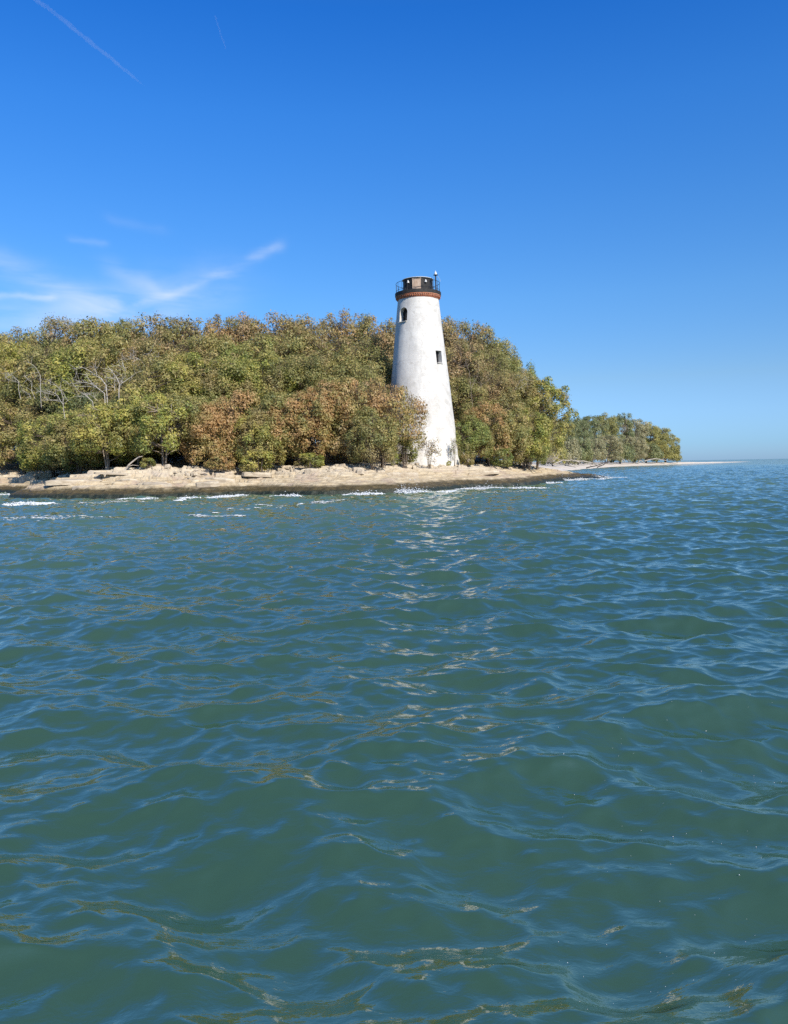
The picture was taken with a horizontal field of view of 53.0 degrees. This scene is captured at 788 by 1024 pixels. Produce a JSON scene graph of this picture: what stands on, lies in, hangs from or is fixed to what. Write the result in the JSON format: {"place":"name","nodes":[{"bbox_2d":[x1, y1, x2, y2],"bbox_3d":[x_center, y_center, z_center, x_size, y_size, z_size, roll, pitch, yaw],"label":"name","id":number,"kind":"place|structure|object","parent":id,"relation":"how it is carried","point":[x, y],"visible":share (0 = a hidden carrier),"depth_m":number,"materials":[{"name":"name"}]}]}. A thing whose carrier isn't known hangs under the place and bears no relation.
{"place":"outdoors","nodes":[
{"label":"outdoors","id":0,"kind":"place"},
{"bbox_2d":[0,442,501,484],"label":"ground","id":1,"kind":"structure","parent":0,"point":[180,462],"depth_m":93.21,"materials":[{"name":"beige sand"}]},
{"bbox_2d":[0,359,19,406],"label":"tree","id":2,"kind":"object","parent":1,"relation":"on","point":[4,365],"visible":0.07,"depth_m":123.06,"materials":[{"name":"green plant"}]},
{"bbox_2d":[0,339,47,406],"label":"tree","id":3,"kind":"object","parent":1,"relation":"on","point":[14,357],"visible":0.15,"depth_m":126.16,"materials":[{"name":"green plant"}]},
{"bbox_2d":[0,396,51,473],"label":"tree","id":4,"kind":"object","parent":1,"relation":"on","point":[5,436],"visible":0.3,"depth_m":107.09,"materials":[{"name":"green plant"}]},
{"bbox_2d":[0,370,56,447],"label":"tree","id":5,"kind":"object","parent":1,"relation":"on","point":[5,391],"visible":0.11,"depth_m":115.79,"materials":[{"name":"green plant"}]},
{"bbox_2d":[0,325,56,354],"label":"tree","id":6,"kind":"object","parent":1,"relation":"on","point":[19,340],"visible":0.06,"depth_m":135.69,"materials":[{"name":"green plant"}]},
{"bbox_2d":[17,383,78,470],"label":"tree","id":7,"kind":"object","parent":1,"relation":"on","point":[44,403],"visible":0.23,"depth_m":104.94,"materials":[{"name":"green plant"}]},
{"bbox_2d":[14,413,84,477],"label":"tree","id":8,"kind":"object","parent":1,"relation":"on","point":[28,457],"visible":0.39,"depth_m":98.53,"materials":[{"name":"green plant"}]},
{"bbox_2d":[9,335,105,441],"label":"tree","id":9,"kind":"object","parent":1,"relation":"on","point":[37,360],"visible":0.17,"depth_m":113.06,"materials":[{"name":"green plant"}]},
{"bbox_2d":[19,312,102,379],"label":"tree","id":10,"kind":"object","parent":1,"relation":"on","point":[63,326],"visible":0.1,"depth_m":123.07,"materials":[{"name":"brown plant"}]},
{"bbox_2d":[34,407,110,473],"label":"tree","id":11,"kind":"object","parent":1,"relation":"on","point":[56,449],"visible":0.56,"depth_m":89.23,"materials":[{"name":"green plant"}]},
{"bbox_2d":[44,331,128,467],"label":"tree","id":12,"kind":"object","parent":1,"relation":"on","point":[77,352],"visible":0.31,"depth_m":104.71,"materials":[{"name":"green plant"}]},
{"bbox_2d":[60,390,117,469],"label":"tree","id":13,"kind":"object","parent":1,"relation":"on","point":[83,401],"visible":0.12,"depth_m":94.86,"materials":[{"name":"green plant"}]},
{"bbox_2d":[57,315,131,396],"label":"tree","id":14,"kind":"object","parent":1,"relation":"on","point":[86,327],"visible":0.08,"depth_m":115.52,"materials":[{"name":"green plant"}]},
{"bbox_2d":[62,432,128,469],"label":"undergrowth bush","id":15,"kind":"object","parent":1,"relation":"on","point":[82,464],"visible":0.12,"depth_m":92.95,"materials":[{"name":"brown plant"}]},
{"bbox_2d":[66,402,138,469],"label":"tree","id":16,"kind":"object","parent":1,"relation":"on","point":[80,434],"visible":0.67,"depth_m":84.64,"materials":[{"name":"green plant"}]},
{"bbox_2d":[83,334,156,464],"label":"tree","id":17,"kind":"object","parent":1,"relation":"on","point":[103,351],"visible":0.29,"depth_m":103.45,"materials":[{"name":"green plant"}]},
{"bbox_2d":[93,434,152,466],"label":"undergrowth bush","id":18,"kind":"object","parent":1,"relation":"on","point":[123,461],"visible":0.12,"depth_m":92.14,"materials":[{"name":"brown plant"}]},
{"bbox_2d":[93,317,160,383],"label":"tree","id":19,"kind":"object","parent":1,"relation":"on","point":[127,326],"visible":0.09,"depth_m":113.61,"materials":[{"name":"green plant"}]},
{"bbox_2d":[93,383,178,467],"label":"tree","id":20,"kind":"object","parent":1,"relation":"on","point":[120,415],"visible":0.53,"depth_m":84.58,"materials":[{"name":"green plant"}]},
{"bbox_2d":[117,447,181,462],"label":"bush","id":21,"kind":"object","parent":1,"relation":"on","point":[158,458],"visible":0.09,"depth_m":92.48,"materials":[{"name":"green plant"}]},
{"bbox_2d":[113,337,189,462],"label":"tree","id":22,"kind":"object","parent":1,"relation":"on","point":[149,345],"visible":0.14,"depth_m":103.02,"materials":[{"name":"green plant"}]},
{"bbox_2d":[125,311,194,356],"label":"tree","id":23,"kind":"object","parent":1,"relation":"on","point":[159,327],"visible":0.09,"depth_m":112.34,"materials":[{"name":"green plant"}]},
{"bbox_2d":[115,352,205,462],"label":"tree","id":24,"kind":"object","parent":1,"relation":"on","point":[143,379],"visible":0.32,"depth_m":91.55,"materials":[{"name":"green plant"}]},
{"bbox_2d":[152,334,220,396],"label":"tree","id":25,"kind":"object","parent":1,"relation":"on","point":[193,339],"visible":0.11,"depth_m":101.65,"materials":[{"name":"green plant"}]},
{"bbox_2d":[158,392,222,465],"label":"tree","id":26,"kind":"object","parent":1,"relation":"on","point":[193,400],"visible":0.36,"depth_m":84.23,"materials":[{"name":"green plant"}]},
{"bbox_2d":[156,315,232,352],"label":"tree","id":27,"kind":"object","parent":1,"relation":"on","point":[185,327],"visible":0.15,"depth_m":110.72,"materials":[{"name":"green plant"}]},
{"bbox_2d":[153,349,238,455],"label":"tree","id":28,"kind":"object","parent":1,"relation":"on","point":[193,359],"visible":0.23,"depth_m":91.17,"materials":[{"name":"green plant"}]},
{"bbox_2d":[176,331,257,385],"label":"tree","id":29,"kind":"object","parent":1,"relation":"on","point":[221,344],"visible":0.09,"depth_m":102.00,"materials":[{"name":"green plant"}]},
{"bbox_2d":[204,452,235,471],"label":"shrub","id":30,"kind":"object","parent":1,"relation":"on","point":[229,465],"visible":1,"depth_m":81.10,"materials":[{"name":"brown plant"}]},
{"bbox_2d":[189,311,258,357],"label":"tree","id":31,"kind":"object","parent":1,"relation":"on","point":[228,329],"visible":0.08,"depth_m":110.56,"materials":[{"name":"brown plant"}]},
{"bbox_2d":[188,354,270,458],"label":"tree","id":32,"kind":"object","parent":1,"relation":"on","point":[224,381],"visible":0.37,"depth_m":89.54,"materials":[{"name":"green plant"}]},
{"bbox_2d":[207,388,270,466],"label":"tree","id":33,"kind":"object","parent":1,"relation":"on","point":[244,400],"visible":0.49,"depth_m":84.05,"materials":[{"name":"brown plant"}]},
{"bbox_2d":[238,450,274,471],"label":"shrub","id":34,"kind":"object","parent":1,"relation":"on","point":[245,466],"visible":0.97,"depth_m":80.76,"materials":[{"name":"green plant"}]},
{"bbox_2d":[219,309,296,353],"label":"tree","id":35,"kind":"object","parent":1,"relation":"on","point":[249,325],"visible":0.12,"depth_m":110.89,"materials":[{"name":"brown plant"}]},
{"bbox_2d":[218,332,298,396],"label":"tree","id":36,"kind":"object","parent":1,"relation":"on","point":[258,345],"visible":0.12,"depth_m":100.93,"materials":[{"name":"green plant"}]},
{"bbox_2d":[231,412,286,471],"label":"tree","id":37,"kind":"object","parent":1,"relation":"on","point":[244,426],"visible":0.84,"depth_m":81.92,"materials":[{"name":"green plant"}]},
{"bbox_2d":[220,347,300,423],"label":"tree","id":38,"kind":"object","parent":1,"relation":"on","point":[261,360],"visible":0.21,"depth_m":90.98,"materials":[{"name":"green plant"}]},
{"bbox_2d":[251,312,329,349],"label":"tree","id":39,"kind":"object","parent":1,"relation":"on","point":[289,325],"visible":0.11,"depth_m":110.91,"materials":[{"name":"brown plant"}]},
{"bbox_2d":[257,331,334,392],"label":"tree","id":40,"kind":"object","parent":1,"relation":"on","point":[300,343],"visible":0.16,"depth_m":101.74,"materials":[{"name":"green plant"}]},
{"bbox_2d":[262,390,330,466],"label":"tree","id":41,"kind":"object","parent":1,"relation":"on","point":[274,416],"visible":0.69,"depth_m":82.28,"materials":[{"name":"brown plant"}]},
{"bbox_2d":[258,351,336,456],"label":"tree","id":42,"kind":"object","parent":1,"relation":"on","point":[298,361],"visible":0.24,"depth_m":90.42,"materials":[{"name":"green plant"}]},
{"bbox_2d":[293,452,324,467],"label":"shrub","id":43,"kind":"object","parent":1,"relation":"on","point":[307,457],"visible":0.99,"depth_m":81.70,"materials":[{"name":"green plant"}]},
{"bbox_2d":[285,379,357,465],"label":"tree","id":44,"kind":"object","parent":1,"relation":"on","point":[330,394],"visible":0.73,"depth_m":83.05,"materials":[{"name":"brown plant"}]},
{"bbox_2d":[293,314,357,353],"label":"tree","id":45,"kind":"object","parent":1,"relation":"on","point":[315,328],"visible":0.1,"depth_m":111.00,"materials":[{"name":"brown plant"}]},
{"bbox_2d":[284,334,370,385],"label":"tree","id":46,"kind":"object","parent":1,"relation":"on","point":[335,349],"visible":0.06,"depth_m":101.69,"materials":[{"name":"green plant"}]},
{"bbox_2d":[292,351,365,458],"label":"tree","id":47,"kind":"object","parent":1,"relation":"on","point":[336,363],"visible":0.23,"depth_m":90.49,"materials":[{"name":"green plant"}]},
{"bbox_2d":[316,308,387,374],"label":"tree","id":48,"kind":"object","parent":1,"relation":"on","point":[357,331],"visible":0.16,"depth_m":111.99,"materials":[{"name":"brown plant"}]},
{"bbox_2d":[318,375,388,464],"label":"tree","id":49,"kind":"object","parent":1,"relation":"on","point":[345,384],"visible":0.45,"depth_m":84.05,"materials":[{"name":"brown plant"}]},
{"bbox_2d":[323,334,393,417],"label":"tree","id":50,"kind":"object","parent":1,"relation":"on","point":[377,358],"visible":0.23,"depth_m":101.00,"materials":[{"name":"green plant"}]},
{"bbox_2d":[335,359,391,461],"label":"tree","id":51,"kind":"object","parent":1,"relation":"on","point":[365,371],"visible":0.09,"depth_m":91.88,"materials":[{"name":"green plant"}]},
{"bbox_2d":[342,406,401,469],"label":"tree","id":52,"kind":"object","parent":1,"relation":"on","point":[385,446],"visible":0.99,"depth_m":81.03,"materials":[{"name":"green plant"}]},
{"bbox_2d":[349,317,395,447],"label":"tree","id":53,"kind":"object","parent":1,"relation":"on","point":[392,326],"visible":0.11,"depth_m":110.86,"materials":[{"name":"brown plant"}]},
{"bbox_2d":[358,377,416,467],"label":"tree","id":54,"kind":"object","parent":1,"relation":"on","point":[393,405],"visible":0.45,"depth_m":84.53,"materials":[{"name":"brown plant"}]},
{"bbox_2d":[386,385,429,467],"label":"tree","id":55,"kind":"object","parent":1,"relation":"on","point":[414,409],"visible":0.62,"depth_m":88.84,"materials":[{"name":"brown plant"}]},
{"bbox_2d":[441,315,467,417],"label":"tree","id":56,"kind":"object","parent":1,"relation":"on","point":[450,332],"visible":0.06,"depth_m":123.53,"materials":[{"name":"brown plant"}]},
{"bbox_2d":[441,316,494,405],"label":"tree","id":57,"kind":"object","parent":1,"relation":"on","point":[482,332],"visible":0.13,"depth_m":123.88,"materials":[{"name":"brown plant"}]},
{"bbox_2d":[445,335,496,459],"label":"tree","id":58,"kind":"object","parent":1,"relation":"on","point":[451,356],"visible":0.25,"depth_m":115.69,"materials":[{"name":"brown plant"}]},
{"bbox_2d":[449,376,500,462],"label":"tree","id":59,"kind":"object","parent":1,"relation":"on","point":[466,390],"visible":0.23,"depth_m":107.93,"materials":[{"name":"green plant"}]},
{"bbox_2d":[453,323,504,458],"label":"tree","id":60,"kind":"object","parent":1,"relation":"on","point":[492,334],"visible":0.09,"depth_m":125.52,"materials":[{"name":"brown plant"}]},
{"bbox_2d":[455,347,512,461],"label":"tree","id":61,"kind":"object","parent":1,"relation":"on","point":[486,354],"visible":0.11,"depth_m":118.20,"materials":[{"name":"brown plant"}]},
{"bbox_2d":[460,398,514,466],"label":"tree","id":62,"kind":"object","parent":1,"relation":"on","point":[485,410],"visible":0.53,"depth_m":101.77,"materials":[{"name":"brown plant"}]},
{"bbox_2d":[453,365,525,462],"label":"tree","id":63,"kind":"object","parent":1,"relation":"on","point":[504,386],"visible":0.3,"depth_m":110.27,"materials":[{"name":"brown plant"}]},
{"bbox_2d":[489,448,512,468],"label":"shrub","id":64,"kind":"object","parent":1,"relation":"on","point":[497,462],"visible":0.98,"depth_m":100.12,"materials":[{"name":"green plant"}]},
{"bbox_2d":[481,337,523,375],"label":"tree","id":65,"kind":"object","parent":1,"relation":"on","point":[505,345],"visible":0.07,"depth_m":126.56,"materials":[{"name":"green plant"}]},
{"bbox_2d":[484,408,533,468],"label":"tree","id":66,"kind":"object","parent":1,"relation":"on","point":[520,433],"visible":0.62,"depth_m":103.24,"materials":[{"name":"green plant"}]},
{"bbox_2d":[488,367,537,462],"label":"tree","id":67,"kind":"object","parent":1,"relation":"on","point":[523,385],"visible":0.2,"depth_m":114.61,"materials":[{"name":"green plant"}]},
{"bbox_2d":[498,358,539,463],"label":"tree","id":68,"kind":"object","parent":1,"relation":"on","point":[517,368],"visible":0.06,"depth_m":124.25,"materials":[{"name":"green plant"}]},
{"bbox_2d":[504,405,550,470],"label":"tree","id":69,"kind":"object","parent":1,"relation":"on","point":[536,450],"visible":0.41,"depth_m":109.04,"materials":[{"name":"green plant"}]},
{"bbox_2d":[503,376,563,465],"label":"tree","id":70,"kind":"object","parent":1,"relation":"on","point":[543,382],"visible":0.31,"depth_m":116.46,"materials":[{"name":"green plant"}]},
{"bbox_2d":[516,381,557,467],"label":"tree","id":71,"kind":"object","parent":1,"relation":"on","point":[540,405],"visible":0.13,"depth_m":117.18,"materials":[{"name":"green plant"}]},
{"bbox_2d":[533,385,578,469],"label":"tree","id":72,"kind":"object","parent":1,"relation":"on","point":[559,443],"visible":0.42,"depth_m":119.43,"materials":[{"name":"green plant"}]},
{"bbox_2d":[0,461,604,498],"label":"rock shore","id":73,"kind":"structure","parent":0,"point":[323,481],"depth_m":78.86,"materials":[{"name":"stone"}]},
{"bbox_2d":[44,479,87,485],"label":"limestone rock","id":74,"kind":"object","parent":73,"relation":"on","point":[60,482],"visible":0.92,"depth_m":77.67,"materials":[{"name":"beige stone"}]},
{"bbox_2d":[126,393,196,465],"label":"tree","id":75,"kind":"object","parent":73,"relation":"on","point":[159,424],"visible":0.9,"depth_m":82.42,"materials":[{"name":"green plant"}]},
{"bbox_2d":[175,401,247,467],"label":"tree","id":76,"kind":"object","parent":73,"relation":"on","point":[202,426],"visible":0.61,"depth_m":82.64,"materials":[{"name":"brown plant"}]},
{"bbox_2d":[241,472,271,476],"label":"limestone rock","id":77,"kind":"object","parent":73,"relation":"on","point":[255,474],"visible":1,"depth_m":80.11,"materials":[{"name":"beige stone"}]},
{"bbox_2d":[246,390,311,465],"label":"tree","id":78,"kind":"object","parent":73,"relation":"on","point":[267,400],"visible":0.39,"depth_m":83.38,"materials":[{"name":"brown plant"}]},
{"bbox_2d":[394,435,418,467],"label":"shrub","id":79,"kind":"object","parent":73,"relation":"on","point":[412,455],"visible":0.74,"depth_m":89.59,"materials":[{"name":"green plant"}]},
{"bbox_2d":[390,270,459,466],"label":"lighthouse","id":80,"kind":"object","parent":73,"relation":"on","point":[419,368],"visible":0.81,"depth_m":96.13,"materials":[{"name":"paint"}]},
{"bbox_2d":[416,437,441,467],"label":"sapling","id":81,"kind":"object","parent":73,"relation":"on","point":[428,449],"visible":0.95,"depth_m":91.14,"materials":[{"name":"brown plant"}]},
{"bbox_2d":[455,415,494,460],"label":"tree","id":82,"kind":"object","parent":73,"relation":"on","point":[482,428],"visible":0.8,"depth_m":99.00,"materials":[{"name":"green plant"}]},
{"bbox_2d":[0,459,787,1023],"bbox_3d":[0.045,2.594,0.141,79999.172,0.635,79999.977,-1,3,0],"label":"water","id":83,"kind":"structure","parent":0,"point":[464,757],"depth_m":7.08,"materials":[{"name":"teal liquid"}]},
{"bbox_2d":[0,471,625,520],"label":"foam","id":84,"kind":"object","parent":83,"relation":"on","point":[404,490],"visible":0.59,"depth_m":71.01,"materials":[{"name":"white"}]},
{"bbox_2d":[0,0,787,461],"label":"sky","id":85,"kind":"structure","parent":0,"point":[601,186],"materials":[{"name":"blue"}]},
{"bbox_2d":[532,462,726,470],"bbox_3d":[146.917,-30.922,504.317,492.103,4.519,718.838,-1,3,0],"label":"beach","id":86,"kind":"structure","parent":0,"point":[560,467],"depth_m":421.71,"materials":[{"name":"beige sand"}]},
{"bbox_2d":[540,438,568,465],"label":"tree","id":87,"kind":"object","parent":86,"relation":"on","point":[561,452],"visible":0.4,"depth_m":274.73,"materials":[{"name":"green plant"}]},
{"bbox_2d":[552,437,581,465],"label":"tree","id":88,"kind":"object","parent":86,"relation":"on","point":[573,444],"visible":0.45,"depth_m":304.27,"materials":[{"name":"green plant"}]},
{"bbox_2d":[560,418,583,463],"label":"tree","id":89,"kind":"object","parent":86,"relation":"on","point":[577,431],"visible":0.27,"depth_m":388.26,"materials":[{"name":"green plant"}]},
{"bbox_2d":[566,436,593,464],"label":"tree","id":90,"kind":"object","parent":86,"relation":"on","point":[587,454],"visible":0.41,"depth_m":343.98,"materials":[{"name":"green plant"}]},
{"bbox_2d":[567,416,594,462],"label":"tree","id":91,"kind":"object","parent":86,"relation":"on","point":[584,425],"visible":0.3,"depth_m":414.50,"materials":[{"name":"green plant"}]},
{"bbox_2d":[578,437,607,464],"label":"tree","id":92,"kind":"object","parent":86,"relation":"on","point":[600,454],"visible":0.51,"depth_m":384.62,"materials":[{"name":"green plant"}]},
{"bbox_2d":[579,415,609,460],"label":"tree","id":93,"kind":"object","parent":86,"relation":"on","point":[594,422],"visible":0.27,"depth_m":443.41,"materials":[{"name":"green plant"}]},
{"bbox_2d":[594,412,619,461],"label":"tree","id":94,"kind":"object","parent":86,"relation":"on","point":[614,427],"visible":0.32,"depth_m":470.13,"materials":[{"name":"green plant"}]},
{"bbox_2d":[593,435,623,463],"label":"tree","id":95,"kind":"object","parent":86,"relation":"on","point":[618,450],"visible":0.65,"depth_m":427.27,"materials":[{"name":"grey plant"}]},
{"bbox_2d":[607,413,634,447],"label":"tree","id":96,"kind":"object","parent":86,"relation":"on","point":[622,422],"visible":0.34,"depth_m":505.22,"materials":[{"name":"green plant"}]},
{"bbox_2d":[605,441,636,463],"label":"tree","id":97,"kind":"object","parent":86,"relation":"on","point":[628,453],"visible":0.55,"depth_m":459.19,"materials":[{"name":"green plant"}]},
{"bbox_2d":[620,418,649,452],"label":"tree","id":98,"kind":"object","parent":86,"relation":"on","point":[642,432],"visible":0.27,"depth_m":538.81,"materials":[{"name":"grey plant"}]},
{"bbox_2d":[622,436,649,462],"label":"tree","id":99,"kind":"object","parent":86,"relation":"on","point":[640,443],"visible":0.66,"depth_m":488.91,"materials":[{"name":"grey plant"}]},
{"bbox_2d":[634,422,661,449],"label":"tree","id":100,"kind":"object","parent":86,"relation":"on","point":[655,433],"visible":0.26,"depth_m":564.73,"materials":[{"name":"green plant"}]},
{"bbox_2d":[634,443,663,462],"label":"tree","id":101,"kind":"object","parent":86,"relation":"on","point":[657,453],"visible":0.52,"depth_m":521.07,"materials":[{"name":"green plant"}]},
{"bbox_2d":[643,440,673,462],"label":"tree","id":102,"kind":"object","parent":86,"relation":"on","point":[664,446],"visible":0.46,"depth_m":544.66,"materials":[{"name":"green plant"}]},
{"bbox_2d":[646,426,674,448],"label":"tree","id":103,"kind":"object","parent":86,"relation":"on","point":[665,435],"visible":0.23,"depth_m":584.67,"materials":[{"name":"green plant"}]},
{"bbox_2d":[651,445,682,461],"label":"tree","id":104,"kind":"object","parent":86,"relation":"on","point":[677,456],"visible":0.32,"depth_m":566.28,"materials":[{"name":"green plant"}]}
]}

